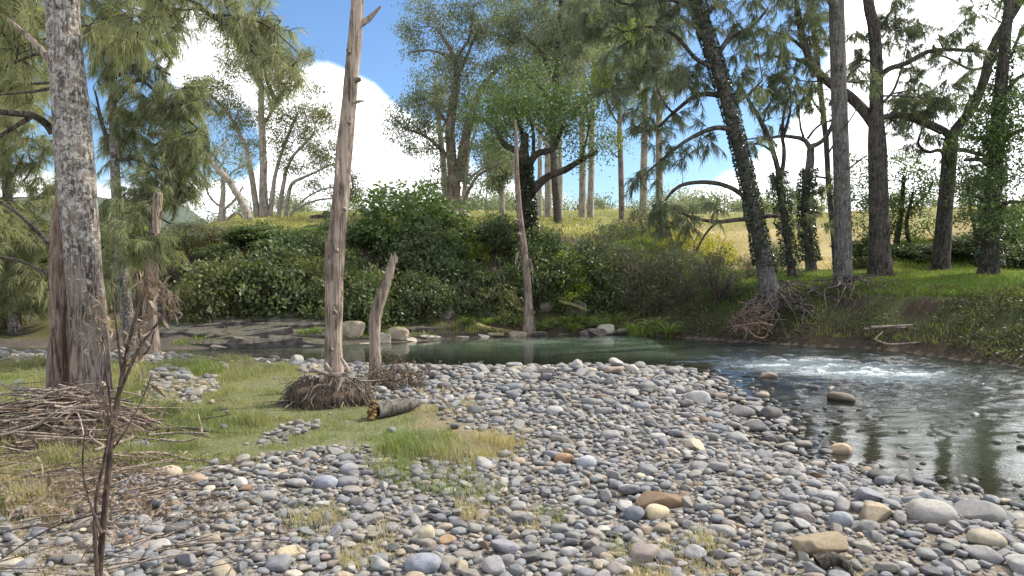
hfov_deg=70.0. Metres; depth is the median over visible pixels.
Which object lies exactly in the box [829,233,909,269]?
bush
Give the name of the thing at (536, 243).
bush
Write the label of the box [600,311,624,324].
strappy tussock
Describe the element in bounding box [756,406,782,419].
cobble
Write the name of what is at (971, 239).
bush
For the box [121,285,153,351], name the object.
bark bundle
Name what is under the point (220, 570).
cobble
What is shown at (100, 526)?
dead stalk
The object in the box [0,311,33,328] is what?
bush
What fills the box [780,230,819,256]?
bush
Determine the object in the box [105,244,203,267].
bush
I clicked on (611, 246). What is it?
bush
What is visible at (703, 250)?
bush
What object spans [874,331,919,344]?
fallen branch
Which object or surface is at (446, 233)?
bush
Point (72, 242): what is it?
river oak
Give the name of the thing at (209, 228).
bush
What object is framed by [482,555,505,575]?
cobble
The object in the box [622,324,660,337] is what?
strappy tussock
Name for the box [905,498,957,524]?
boulder
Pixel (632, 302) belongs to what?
bush
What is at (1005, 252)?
bush
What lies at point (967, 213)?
bush
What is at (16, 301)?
river oak
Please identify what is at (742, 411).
cobble
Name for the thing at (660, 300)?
bush
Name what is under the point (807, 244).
slim tree
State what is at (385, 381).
dead scrub
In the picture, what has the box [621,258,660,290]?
bush
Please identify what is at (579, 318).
strappy tussock
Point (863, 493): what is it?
cobble
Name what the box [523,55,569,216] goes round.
gum tree
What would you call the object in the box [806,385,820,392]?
cobble
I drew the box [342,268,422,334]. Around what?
bush
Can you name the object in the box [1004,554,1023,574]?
cobble
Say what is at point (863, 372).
water
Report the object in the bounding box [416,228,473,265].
bush
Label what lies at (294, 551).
cobble
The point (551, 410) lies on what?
cobble
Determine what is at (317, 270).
bush
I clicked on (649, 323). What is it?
strappy tussock
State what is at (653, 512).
cobble
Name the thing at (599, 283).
bush
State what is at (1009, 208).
bush
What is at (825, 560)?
bark curl
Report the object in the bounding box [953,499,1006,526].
boulder
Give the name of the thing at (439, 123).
gum tree
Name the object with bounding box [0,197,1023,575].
ground
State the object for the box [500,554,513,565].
cobble
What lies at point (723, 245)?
bush
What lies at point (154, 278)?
bark bundle
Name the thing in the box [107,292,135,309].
bush
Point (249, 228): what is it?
bush
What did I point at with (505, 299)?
bush
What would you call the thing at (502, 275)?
bush
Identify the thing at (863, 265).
bush
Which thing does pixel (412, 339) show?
rock
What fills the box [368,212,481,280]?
bush
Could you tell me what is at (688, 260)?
bush
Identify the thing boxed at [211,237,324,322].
bush
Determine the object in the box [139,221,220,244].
bush
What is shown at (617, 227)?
bush
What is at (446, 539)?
cobble
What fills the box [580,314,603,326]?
strappy tussock
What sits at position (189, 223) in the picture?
bush
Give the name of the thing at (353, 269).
bush
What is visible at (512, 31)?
gum tree
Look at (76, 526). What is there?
cobble
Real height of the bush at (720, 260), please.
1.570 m
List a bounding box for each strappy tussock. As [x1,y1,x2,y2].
[294,328,317,334]
[306,326,324,334]
[458,316,475,325]
[480,317,497,325]
[492,314,511,323]
[501,315,522,324]
[534,319,553,330]
[540,317,560,327]
[555,315,573,324]
[562,321,584,331]
[567,313,588,324]
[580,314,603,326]
[584,317,612,327]
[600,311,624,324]
[615,320,643,334]
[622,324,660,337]
[636,316,673,332]
[647,320,691,337]
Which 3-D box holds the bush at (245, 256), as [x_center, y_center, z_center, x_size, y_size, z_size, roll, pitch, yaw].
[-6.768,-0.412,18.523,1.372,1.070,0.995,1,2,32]
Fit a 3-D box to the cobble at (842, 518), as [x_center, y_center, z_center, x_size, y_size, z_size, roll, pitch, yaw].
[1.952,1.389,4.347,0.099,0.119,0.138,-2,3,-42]
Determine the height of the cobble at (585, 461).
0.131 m
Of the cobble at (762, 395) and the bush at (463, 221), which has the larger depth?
the bush at (463, 221)
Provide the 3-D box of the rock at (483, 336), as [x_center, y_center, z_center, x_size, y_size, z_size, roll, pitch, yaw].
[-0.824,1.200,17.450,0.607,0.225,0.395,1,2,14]
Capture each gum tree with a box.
[172,6,369,217]
[179,164,259,223]
[199,129,257,218]
[371,0,539,214]
[399,49,464,204]
[457,108,513,213]
[468,0,623,223]
[474,131,514,214]
[501,0,599,217]
[516,0,590,210]
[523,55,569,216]
[548,1,611,217]
[552,0,633,217]
[577,0,662,219]
[612,0,689,215]
[620,0,694,220]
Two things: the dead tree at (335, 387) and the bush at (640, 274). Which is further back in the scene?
the bush at (640, 274)
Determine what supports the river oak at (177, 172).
on the ground at (954, 449)
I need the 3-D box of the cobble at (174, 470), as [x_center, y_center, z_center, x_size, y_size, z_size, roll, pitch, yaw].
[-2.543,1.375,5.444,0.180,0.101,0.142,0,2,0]
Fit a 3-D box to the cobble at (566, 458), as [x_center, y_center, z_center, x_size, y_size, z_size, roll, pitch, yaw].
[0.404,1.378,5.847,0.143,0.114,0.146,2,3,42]
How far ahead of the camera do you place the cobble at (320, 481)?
5.15 m
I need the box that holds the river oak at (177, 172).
[80,0,228,352]
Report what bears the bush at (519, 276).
on the ground at (954, 449)
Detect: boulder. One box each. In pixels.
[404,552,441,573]
[634,491,683,510]
[791,531,848,555]
[860,501,891,521]
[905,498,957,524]
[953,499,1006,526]
[966,528,1007,548]
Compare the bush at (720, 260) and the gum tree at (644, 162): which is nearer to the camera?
the bush at (720, 260)
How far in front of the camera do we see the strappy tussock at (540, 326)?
18.00 m
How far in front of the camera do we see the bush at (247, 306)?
17.44 m
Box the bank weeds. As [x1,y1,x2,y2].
[0,224,659,345]
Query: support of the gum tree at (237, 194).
on the ground at (954, 449)
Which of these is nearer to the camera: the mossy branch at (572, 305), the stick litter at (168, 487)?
the stick litter at (168, 487)
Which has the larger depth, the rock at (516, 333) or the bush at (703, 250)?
the bush at (703, 250)
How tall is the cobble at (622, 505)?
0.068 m
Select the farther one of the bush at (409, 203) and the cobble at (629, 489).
the bush at (409, 203)
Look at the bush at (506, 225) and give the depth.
20.88 m
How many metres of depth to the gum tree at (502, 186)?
45.49 m
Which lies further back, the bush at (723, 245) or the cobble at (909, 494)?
the bush at (723, 245)
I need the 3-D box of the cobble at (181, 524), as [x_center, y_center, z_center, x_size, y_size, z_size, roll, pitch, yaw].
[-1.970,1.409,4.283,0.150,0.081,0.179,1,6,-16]
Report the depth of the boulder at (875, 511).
4.42 m
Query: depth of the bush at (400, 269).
19.31 m
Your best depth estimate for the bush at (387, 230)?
20.31 m
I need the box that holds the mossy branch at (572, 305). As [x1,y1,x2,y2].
[559,297,586,311]
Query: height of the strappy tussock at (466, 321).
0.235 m
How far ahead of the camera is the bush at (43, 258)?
19.26 m
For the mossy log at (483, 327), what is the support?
on the ground at (954, 449)
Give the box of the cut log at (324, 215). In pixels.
[310,211,330,218]
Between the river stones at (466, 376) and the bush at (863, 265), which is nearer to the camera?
the river stones at (466, 376)
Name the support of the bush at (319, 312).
on the ground at (954, 449)
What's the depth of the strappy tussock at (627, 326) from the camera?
18.00 m
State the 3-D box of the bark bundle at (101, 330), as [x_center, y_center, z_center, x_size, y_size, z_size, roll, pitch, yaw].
[-3.881,0.512,6.887,0.197,0.348,0.269,0,2,0]
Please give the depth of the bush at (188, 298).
17.42 m
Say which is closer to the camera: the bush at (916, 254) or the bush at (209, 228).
the bush at (209, 228)
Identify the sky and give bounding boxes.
[0,0,1023,222]
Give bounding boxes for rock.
[210,344,227,350]
[230,336,244,343]
[342,321,364,337]
[380,333,390,343]
[388,326,408,340]
[406,336,416,341]
[418,334,440,338]
[437,304,454,318]
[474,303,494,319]
[478,334,489,338]
[488,332,503,335]
[509,331,527,335]
[532,331,546,335]
[539,303,555,312]
[565,298,586,316]
[579,330,589,335]
[586,328,606,335]
[597,324,614,334]
[614,328,628,333]
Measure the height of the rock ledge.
0.921 m
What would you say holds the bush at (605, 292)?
on the ground at (954, 449)
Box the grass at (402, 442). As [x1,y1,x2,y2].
[0,351,872,575]
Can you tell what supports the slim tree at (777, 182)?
on the ground at (954, 449)
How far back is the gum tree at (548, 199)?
49.58 m
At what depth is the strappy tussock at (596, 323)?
18.21 m
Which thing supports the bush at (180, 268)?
on the ground at (954, 449)
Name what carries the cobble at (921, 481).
on the ground at (954, 449)
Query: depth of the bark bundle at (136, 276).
11.68 m
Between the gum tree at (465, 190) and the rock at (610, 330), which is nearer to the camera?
the rock at (610, 330)
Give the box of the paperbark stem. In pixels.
[513,120,535,337]
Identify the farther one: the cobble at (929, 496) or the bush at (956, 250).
the bush at (956, 250)
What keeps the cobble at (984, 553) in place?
on the ground at (954, 449)
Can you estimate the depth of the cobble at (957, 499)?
4.99 m
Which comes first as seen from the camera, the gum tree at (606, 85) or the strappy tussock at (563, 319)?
the strappy tussock at (563, 319)
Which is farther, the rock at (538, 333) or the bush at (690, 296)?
the bush at (690, 296)
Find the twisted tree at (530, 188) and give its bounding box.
[439,48,633,261]
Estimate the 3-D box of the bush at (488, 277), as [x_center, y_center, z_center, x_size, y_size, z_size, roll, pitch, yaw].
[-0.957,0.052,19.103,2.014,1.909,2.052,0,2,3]
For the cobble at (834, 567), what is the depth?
3.68 m
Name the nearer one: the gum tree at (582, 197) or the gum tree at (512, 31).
the gum tree at (512, 31)
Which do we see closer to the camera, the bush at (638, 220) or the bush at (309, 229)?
the bush at (309, 229)
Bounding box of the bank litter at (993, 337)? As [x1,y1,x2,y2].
[615,288,1023,368]
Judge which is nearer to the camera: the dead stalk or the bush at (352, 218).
the dead stalk
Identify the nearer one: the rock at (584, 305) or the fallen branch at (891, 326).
the fallen branch at (891, 326)
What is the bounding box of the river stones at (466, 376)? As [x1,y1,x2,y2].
[0,347,1023,575]
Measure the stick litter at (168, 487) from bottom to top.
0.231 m
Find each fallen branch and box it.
[863,324,912,329]
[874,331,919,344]
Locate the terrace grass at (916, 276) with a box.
[598,225,1023,348]
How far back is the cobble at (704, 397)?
9.03 m
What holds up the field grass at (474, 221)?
on the ground at (954, 449)
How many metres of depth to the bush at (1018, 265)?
23.21 m
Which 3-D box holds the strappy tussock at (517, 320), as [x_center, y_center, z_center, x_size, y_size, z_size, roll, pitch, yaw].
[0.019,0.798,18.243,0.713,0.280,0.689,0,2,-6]
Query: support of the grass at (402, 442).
on the ground at (954, 449)
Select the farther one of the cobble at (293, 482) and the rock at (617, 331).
the rock at (617, 331)
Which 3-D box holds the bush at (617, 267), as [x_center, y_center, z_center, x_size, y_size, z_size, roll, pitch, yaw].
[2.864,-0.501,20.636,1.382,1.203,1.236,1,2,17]
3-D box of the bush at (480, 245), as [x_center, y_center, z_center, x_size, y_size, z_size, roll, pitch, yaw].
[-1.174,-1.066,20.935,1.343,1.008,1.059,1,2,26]
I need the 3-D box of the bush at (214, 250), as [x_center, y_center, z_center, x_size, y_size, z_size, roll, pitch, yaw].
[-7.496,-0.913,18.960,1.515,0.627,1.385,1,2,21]
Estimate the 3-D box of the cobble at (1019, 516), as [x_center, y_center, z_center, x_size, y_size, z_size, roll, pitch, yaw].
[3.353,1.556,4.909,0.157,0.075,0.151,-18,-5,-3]
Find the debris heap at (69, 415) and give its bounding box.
[0,380,243,463]
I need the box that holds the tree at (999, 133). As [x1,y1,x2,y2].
[928,0,1023,274]
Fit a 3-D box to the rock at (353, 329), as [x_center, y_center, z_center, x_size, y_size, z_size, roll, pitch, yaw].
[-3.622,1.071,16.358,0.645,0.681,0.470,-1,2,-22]
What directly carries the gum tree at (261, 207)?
on the ground at (954, 449)
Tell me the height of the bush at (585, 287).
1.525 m
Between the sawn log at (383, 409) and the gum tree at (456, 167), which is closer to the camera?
the sawn log at (383, 409)
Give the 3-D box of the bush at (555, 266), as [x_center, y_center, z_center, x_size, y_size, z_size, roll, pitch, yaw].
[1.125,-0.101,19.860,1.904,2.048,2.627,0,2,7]
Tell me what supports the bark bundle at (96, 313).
attached to the river oak at (72, 242)
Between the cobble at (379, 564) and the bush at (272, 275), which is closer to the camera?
the cobble at (379, 564)
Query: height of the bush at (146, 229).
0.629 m
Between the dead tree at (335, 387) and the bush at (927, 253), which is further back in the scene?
the bush at (927, 253)
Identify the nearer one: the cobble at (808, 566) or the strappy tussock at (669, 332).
the cobble at (808, 566)
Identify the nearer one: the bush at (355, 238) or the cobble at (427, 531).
the cobble at (427, 531)
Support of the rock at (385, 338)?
on the ground at (954, 449)
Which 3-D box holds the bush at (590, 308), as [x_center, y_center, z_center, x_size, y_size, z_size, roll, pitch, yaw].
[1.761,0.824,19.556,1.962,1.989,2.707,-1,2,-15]
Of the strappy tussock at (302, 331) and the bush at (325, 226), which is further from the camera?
the bush at (325, 226)
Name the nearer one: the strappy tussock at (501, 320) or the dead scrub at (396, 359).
the dead scrub at (396, 359)
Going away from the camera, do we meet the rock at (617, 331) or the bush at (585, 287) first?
the rock at (617, 331)
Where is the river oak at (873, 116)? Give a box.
[743,0,992,277]
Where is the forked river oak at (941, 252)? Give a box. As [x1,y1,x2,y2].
[884,0,1023,270]
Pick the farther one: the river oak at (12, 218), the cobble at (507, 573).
the river oak at (12, 218)
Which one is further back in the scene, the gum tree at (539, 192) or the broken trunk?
the gum tree at (539, 192)
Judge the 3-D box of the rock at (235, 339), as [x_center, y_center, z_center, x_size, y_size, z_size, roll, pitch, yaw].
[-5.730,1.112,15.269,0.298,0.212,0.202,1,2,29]
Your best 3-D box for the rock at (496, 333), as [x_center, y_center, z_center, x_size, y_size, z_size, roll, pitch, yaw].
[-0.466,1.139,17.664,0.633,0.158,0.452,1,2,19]
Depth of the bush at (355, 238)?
20.40 m
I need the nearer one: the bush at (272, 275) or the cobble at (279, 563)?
the cobble at (279, 563)
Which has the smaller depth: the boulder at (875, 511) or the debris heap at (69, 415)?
the boulder at (875, 511)
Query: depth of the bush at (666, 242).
21.99 m
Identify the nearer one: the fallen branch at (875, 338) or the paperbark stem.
the fallen branch at (875, 338)
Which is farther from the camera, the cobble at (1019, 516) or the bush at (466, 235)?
the bush at (466, 235)
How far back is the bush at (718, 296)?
18.04 m
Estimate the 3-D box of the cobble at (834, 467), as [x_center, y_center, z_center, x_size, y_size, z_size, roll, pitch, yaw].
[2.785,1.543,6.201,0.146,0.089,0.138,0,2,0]
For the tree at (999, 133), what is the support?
on the ground at (954, 449)
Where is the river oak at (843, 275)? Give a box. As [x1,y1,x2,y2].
[764,0,920,316]
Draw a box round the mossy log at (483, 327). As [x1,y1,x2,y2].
[476,323,512,332]
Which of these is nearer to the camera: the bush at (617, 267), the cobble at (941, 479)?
the cobble at (941, 479)
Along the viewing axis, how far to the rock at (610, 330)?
17.95 m
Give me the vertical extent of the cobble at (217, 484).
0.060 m
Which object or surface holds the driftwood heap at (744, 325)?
on the ground at (954, 449)
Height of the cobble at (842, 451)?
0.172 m
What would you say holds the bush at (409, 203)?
on the ground at (954, 449)
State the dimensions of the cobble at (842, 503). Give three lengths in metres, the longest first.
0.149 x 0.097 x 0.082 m
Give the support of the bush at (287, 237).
on the ground at (954, 449)
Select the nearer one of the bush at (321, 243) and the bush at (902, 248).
the bush at (321, 243)
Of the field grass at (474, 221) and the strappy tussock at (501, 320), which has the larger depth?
the field grass at (474, 221)
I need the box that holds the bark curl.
[813,551,856,575]
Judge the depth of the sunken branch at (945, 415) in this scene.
8.92 m
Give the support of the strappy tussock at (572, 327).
on the ground at (954, 449)
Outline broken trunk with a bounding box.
[136,191,162,355]
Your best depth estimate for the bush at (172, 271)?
18.67 m
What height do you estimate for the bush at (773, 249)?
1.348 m
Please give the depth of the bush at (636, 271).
19.36 m
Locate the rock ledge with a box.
[157,307,435,350]
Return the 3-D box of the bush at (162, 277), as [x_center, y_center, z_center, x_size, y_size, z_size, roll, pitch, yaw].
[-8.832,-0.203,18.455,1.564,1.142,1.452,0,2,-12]
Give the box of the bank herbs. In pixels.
[584,279,1023,363]
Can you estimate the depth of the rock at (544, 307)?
19.15 m
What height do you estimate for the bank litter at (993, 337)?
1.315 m
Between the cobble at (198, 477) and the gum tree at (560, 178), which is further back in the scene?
the gum tree at (560, 178)
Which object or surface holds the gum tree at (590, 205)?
on the ground at (954, 449)
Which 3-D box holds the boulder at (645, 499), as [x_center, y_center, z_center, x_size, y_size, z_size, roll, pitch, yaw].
[0.987,1.396,4.740,0.398,0.153,0.180,-1,2,-15]
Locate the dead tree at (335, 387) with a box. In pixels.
[262,0,383,410]
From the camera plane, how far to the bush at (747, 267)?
20.56 m
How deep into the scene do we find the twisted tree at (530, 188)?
20.73 m
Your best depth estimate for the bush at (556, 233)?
20.51 m
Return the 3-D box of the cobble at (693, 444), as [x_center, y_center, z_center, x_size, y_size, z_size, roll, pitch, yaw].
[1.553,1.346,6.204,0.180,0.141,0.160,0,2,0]
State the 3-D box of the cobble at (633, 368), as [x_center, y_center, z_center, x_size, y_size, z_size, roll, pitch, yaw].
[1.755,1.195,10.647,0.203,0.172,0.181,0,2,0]
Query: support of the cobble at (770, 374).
in the water
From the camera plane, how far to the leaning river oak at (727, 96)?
16.78 m
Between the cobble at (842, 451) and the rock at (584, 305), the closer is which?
the cobble at (842, 451)
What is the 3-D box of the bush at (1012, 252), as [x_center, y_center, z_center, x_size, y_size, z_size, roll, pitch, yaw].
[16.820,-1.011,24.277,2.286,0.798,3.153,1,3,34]
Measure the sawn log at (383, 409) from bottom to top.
0.203 m
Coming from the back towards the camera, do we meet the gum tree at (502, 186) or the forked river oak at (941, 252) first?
the gum tree at (502, 186)
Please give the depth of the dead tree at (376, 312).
9.31 m
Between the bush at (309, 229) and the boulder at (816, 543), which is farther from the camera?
the bush at (309, 229)
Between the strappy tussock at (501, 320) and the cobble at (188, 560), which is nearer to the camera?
the cobble at (188, 560)
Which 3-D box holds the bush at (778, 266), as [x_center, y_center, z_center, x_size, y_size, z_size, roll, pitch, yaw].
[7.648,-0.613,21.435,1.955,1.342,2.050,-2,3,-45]
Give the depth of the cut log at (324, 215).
33.77 m
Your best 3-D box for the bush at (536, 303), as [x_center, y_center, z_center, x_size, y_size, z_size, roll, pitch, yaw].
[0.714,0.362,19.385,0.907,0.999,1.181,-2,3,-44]
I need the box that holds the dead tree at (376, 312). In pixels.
[368,253,397,385]
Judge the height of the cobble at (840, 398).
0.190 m
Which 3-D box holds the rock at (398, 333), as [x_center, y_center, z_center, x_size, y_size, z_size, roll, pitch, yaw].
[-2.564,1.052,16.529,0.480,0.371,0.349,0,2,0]
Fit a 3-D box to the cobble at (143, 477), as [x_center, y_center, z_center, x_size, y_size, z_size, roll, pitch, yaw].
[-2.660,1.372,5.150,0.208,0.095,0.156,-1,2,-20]
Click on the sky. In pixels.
(327, 20)
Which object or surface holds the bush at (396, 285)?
on the ground at (954, 449)
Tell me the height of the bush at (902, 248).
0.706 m
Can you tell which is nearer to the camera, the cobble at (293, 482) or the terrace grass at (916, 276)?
the cobble at (293, 482)
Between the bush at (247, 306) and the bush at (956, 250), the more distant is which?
the bush at (956, 250)
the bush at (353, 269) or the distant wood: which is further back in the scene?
the distant wood
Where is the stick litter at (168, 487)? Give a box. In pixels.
[0,451,290,575]
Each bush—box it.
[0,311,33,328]
[1,248,48,260]
[101,225,166,236]
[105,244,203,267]
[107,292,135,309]
[130,264,183,299]
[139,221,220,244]
[139,260,183,279]
[143,222,252,242]
[160,283,211,315]
[162,252,278,323]
[173,220,212,229]
[173,257,244,281]
[192,242,244,261]
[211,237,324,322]
[221,223,284,243]
[222,219,300,239]
[227,251,258,265]
[229,282,284,315]
[244,225,324,270]
[249,227,356,244]
[276,253,354,311]
[281,276,348,320]
[283,229,354,266]
[302,217,360,236]
[306,248,376,295]
[321,208,388,224]
[323,176,474,257]
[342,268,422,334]
[344,262,423,328]
[347,213,418,246]
[347,230,388,247]
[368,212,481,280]
[384,254,437,301]
[394,238,496,318]
[396,270,456,325]
[399,223,457,243]
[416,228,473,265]
[437,209,489,256]
[444,255,508,317]
[447,215,516,257]
[449,275,489,319]
[456,233,491,263]
[460,280,535,328]
[463,271,506,311]
[469,209,519,256]
[479,255,539,314]
[492,251,545,299]
[499,223,572,279]
[518,247,583,312]
[528,222,577,254]
[531,246,597,301]
[533,286,555,314]
[540,234,625,315]
[542,262,595,311]
[549,284,616,330]
[574,221,645,280]
[590,271,616,292]
[593,280,630,314]
[598,241,688,316]
[599,217,650,239]
[603,284,644,316]
[605,249,634,290]
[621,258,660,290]
[622,199,657,236]
[631,273,689,316]
[635,247,717,279]
[643,219,693,259]
[663,262,709,313]
[675,223,721,266]
[679,246,753,300]
[684,258,750,310]
[698,228,746,269]
[731,253,756,278]
[739,246,807,276]
[755,239,786,269]
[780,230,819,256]
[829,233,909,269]
[853,257,895,270]
[891,242,930,260]
[892,242,952,262]
[901,240,1015,257]
[910,247,953,262]
[921,237,1023,250]
[927,163,1023,258]
[952,228,1023,241]
[956,245,977,258]
[965,249,1023,266]
[974,236,1023,269]
[978,200,1023,233]
[1002,246,1023,259]
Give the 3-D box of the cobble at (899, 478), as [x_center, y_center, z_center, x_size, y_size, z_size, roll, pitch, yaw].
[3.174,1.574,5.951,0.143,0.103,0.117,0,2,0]
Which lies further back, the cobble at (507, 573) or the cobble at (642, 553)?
the cobble at (642, 553)
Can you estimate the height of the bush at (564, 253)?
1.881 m
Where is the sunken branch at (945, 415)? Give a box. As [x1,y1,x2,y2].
[906,409,952,419]
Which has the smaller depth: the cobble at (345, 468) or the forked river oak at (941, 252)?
the cobble at (345, 468)
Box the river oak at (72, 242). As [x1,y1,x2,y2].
[0,0,314,401]
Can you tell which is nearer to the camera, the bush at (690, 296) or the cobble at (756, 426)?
the cobble at (756, 426)
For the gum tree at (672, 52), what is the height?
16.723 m
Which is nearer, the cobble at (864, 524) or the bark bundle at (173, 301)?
the cobble at (864, 524)
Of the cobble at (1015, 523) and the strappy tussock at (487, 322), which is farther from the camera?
the strappy tussock at (487, 322)
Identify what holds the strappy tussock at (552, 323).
on the ground at (954, 449)
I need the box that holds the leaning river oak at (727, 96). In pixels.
[533,0,837,350]
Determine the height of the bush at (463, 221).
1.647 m
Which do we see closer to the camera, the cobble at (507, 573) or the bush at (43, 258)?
the cobble at (507, 573)
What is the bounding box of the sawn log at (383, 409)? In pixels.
[366,398,421,420]
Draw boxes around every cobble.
[70,513,97,530]
[118,475,150,487]
[159,465,182,475]
[163,520,189,536]
[177,551,197,566]
[183,472,208,483]
[202,482,221,488]
[211,559,235,575]
[234,477,247,488]
[264,553,291,572]
[276,545,305,557]
[285,478,306,487]
[314,475,337,488]
[335,571,353,575]
[340,463,357,473]
[371,555,389,572]
[417,524,434,538]
[438,534,455,544]
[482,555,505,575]
[489,538,520,554]
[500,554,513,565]
[500,571,509,575]
[546,406,563,415]
[554,453,573,463]
[576,455,596,467]
[616,500,631,511]
[619,484,639,494]
[624,506,644,521]
[626,364,638,373]
[629,543,659,562]
[645,504,669,520]
[668,572,685,575]
[684,438,704,450]
[687,390,710,404]
[707,524,736,537]
[729,405,755,417]
[743,420,766,432]
[753,391,769,400]
[756,371,777,383]
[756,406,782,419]
[803,561,827,575]
[804,479,822,488]
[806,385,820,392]
[826,391,855,406]
[828,511,853,527]
[829,443,852,460]
[830,464,844,470]
[832,565,845,571]
[834,496,849,512]
[850,519,874,532]
[854,486,884,503]
[894,474,910,484]
[900,492,918,496]
[913,478,939,486]
[926,494,952,506]
[933,475,948,483]
[952,496,965,502]
[963,545,1005,564]
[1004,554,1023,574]
[1011,513,1023,519]
[1012,519,1023,527]
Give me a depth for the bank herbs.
15.32 m
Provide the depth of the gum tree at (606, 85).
40.60 m
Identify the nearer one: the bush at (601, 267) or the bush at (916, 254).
the bush at (601, 267)
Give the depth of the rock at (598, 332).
17.73 m
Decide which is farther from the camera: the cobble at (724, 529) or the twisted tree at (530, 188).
the twisted tree at (530, 188)
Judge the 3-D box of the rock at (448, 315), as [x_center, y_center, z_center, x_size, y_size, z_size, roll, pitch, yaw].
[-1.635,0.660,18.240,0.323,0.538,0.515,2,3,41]
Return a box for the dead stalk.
[0,266,182,575]
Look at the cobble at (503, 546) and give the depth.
4.04 m
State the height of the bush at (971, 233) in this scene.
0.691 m
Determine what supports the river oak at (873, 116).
on the ground at (954, 449)
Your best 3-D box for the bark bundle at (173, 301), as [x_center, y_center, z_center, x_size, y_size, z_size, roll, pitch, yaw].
[-5.435,0.255,11.714,0.423,0.702,0.586,-1,2,-30]
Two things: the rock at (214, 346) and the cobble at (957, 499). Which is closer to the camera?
the cobble at (957, 499)
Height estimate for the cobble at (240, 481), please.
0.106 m
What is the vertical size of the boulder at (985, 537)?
0.113 m
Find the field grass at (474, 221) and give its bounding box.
[0,205,1022,270]
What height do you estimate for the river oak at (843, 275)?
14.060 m
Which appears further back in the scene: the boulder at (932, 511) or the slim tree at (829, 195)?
the slim tree at (829, 195)
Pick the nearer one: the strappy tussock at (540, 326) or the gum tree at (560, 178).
the strappy tussock at (540, 326)
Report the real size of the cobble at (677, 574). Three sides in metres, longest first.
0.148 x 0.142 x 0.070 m
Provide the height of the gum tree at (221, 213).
4.600 m
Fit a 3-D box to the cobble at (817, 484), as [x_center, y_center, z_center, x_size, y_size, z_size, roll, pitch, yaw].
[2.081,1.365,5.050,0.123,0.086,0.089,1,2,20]
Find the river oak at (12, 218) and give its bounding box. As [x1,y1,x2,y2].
[0,1,48,272]
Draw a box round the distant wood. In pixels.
[162,169,1023,229]
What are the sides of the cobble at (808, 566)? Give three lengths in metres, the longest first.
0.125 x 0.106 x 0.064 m
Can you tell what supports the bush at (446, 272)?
on the ground at (954, 449)
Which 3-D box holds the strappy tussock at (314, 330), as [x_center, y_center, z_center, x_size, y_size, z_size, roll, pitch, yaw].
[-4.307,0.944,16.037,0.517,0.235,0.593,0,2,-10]
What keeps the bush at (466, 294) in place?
on the ground at (954, 449)
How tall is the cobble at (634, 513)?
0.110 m
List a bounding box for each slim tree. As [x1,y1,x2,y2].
[732,60,815,278]
[752,80,848,271]
[781,0,851,269]
[818,142,965,244]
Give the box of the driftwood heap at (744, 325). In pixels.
[719,298,786,343]
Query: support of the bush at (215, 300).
on the ground at (954, 449)
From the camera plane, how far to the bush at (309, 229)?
19.59 m
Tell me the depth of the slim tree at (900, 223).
25.79 m
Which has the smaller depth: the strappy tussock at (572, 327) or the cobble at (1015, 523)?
the cobble at (1015, 523)
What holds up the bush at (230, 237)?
on the ground at (954, 449)
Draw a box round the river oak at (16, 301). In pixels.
[0,0,87,333]
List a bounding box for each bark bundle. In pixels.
[82,295,110,334]
[84,323,112,358]
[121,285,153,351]
[125,258,170,317]
[125,267,147,301]
[159,282,187,320]
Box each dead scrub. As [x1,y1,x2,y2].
[356,361,453,389]
[358,347,428,377]
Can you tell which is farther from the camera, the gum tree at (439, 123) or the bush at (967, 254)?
the gum tree at (439, 123)
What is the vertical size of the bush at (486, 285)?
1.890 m
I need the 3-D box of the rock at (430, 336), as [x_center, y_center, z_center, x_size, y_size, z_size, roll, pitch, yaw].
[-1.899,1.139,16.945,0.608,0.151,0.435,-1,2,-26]
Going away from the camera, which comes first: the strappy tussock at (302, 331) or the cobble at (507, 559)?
the cobble at (507, 559)
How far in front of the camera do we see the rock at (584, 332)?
17.86 m
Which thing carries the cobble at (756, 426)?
on the ground at (954, 449)
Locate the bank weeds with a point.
(431, 331)
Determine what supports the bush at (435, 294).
on the ground at (954, 449)
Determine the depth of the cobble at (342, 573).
3.69 m

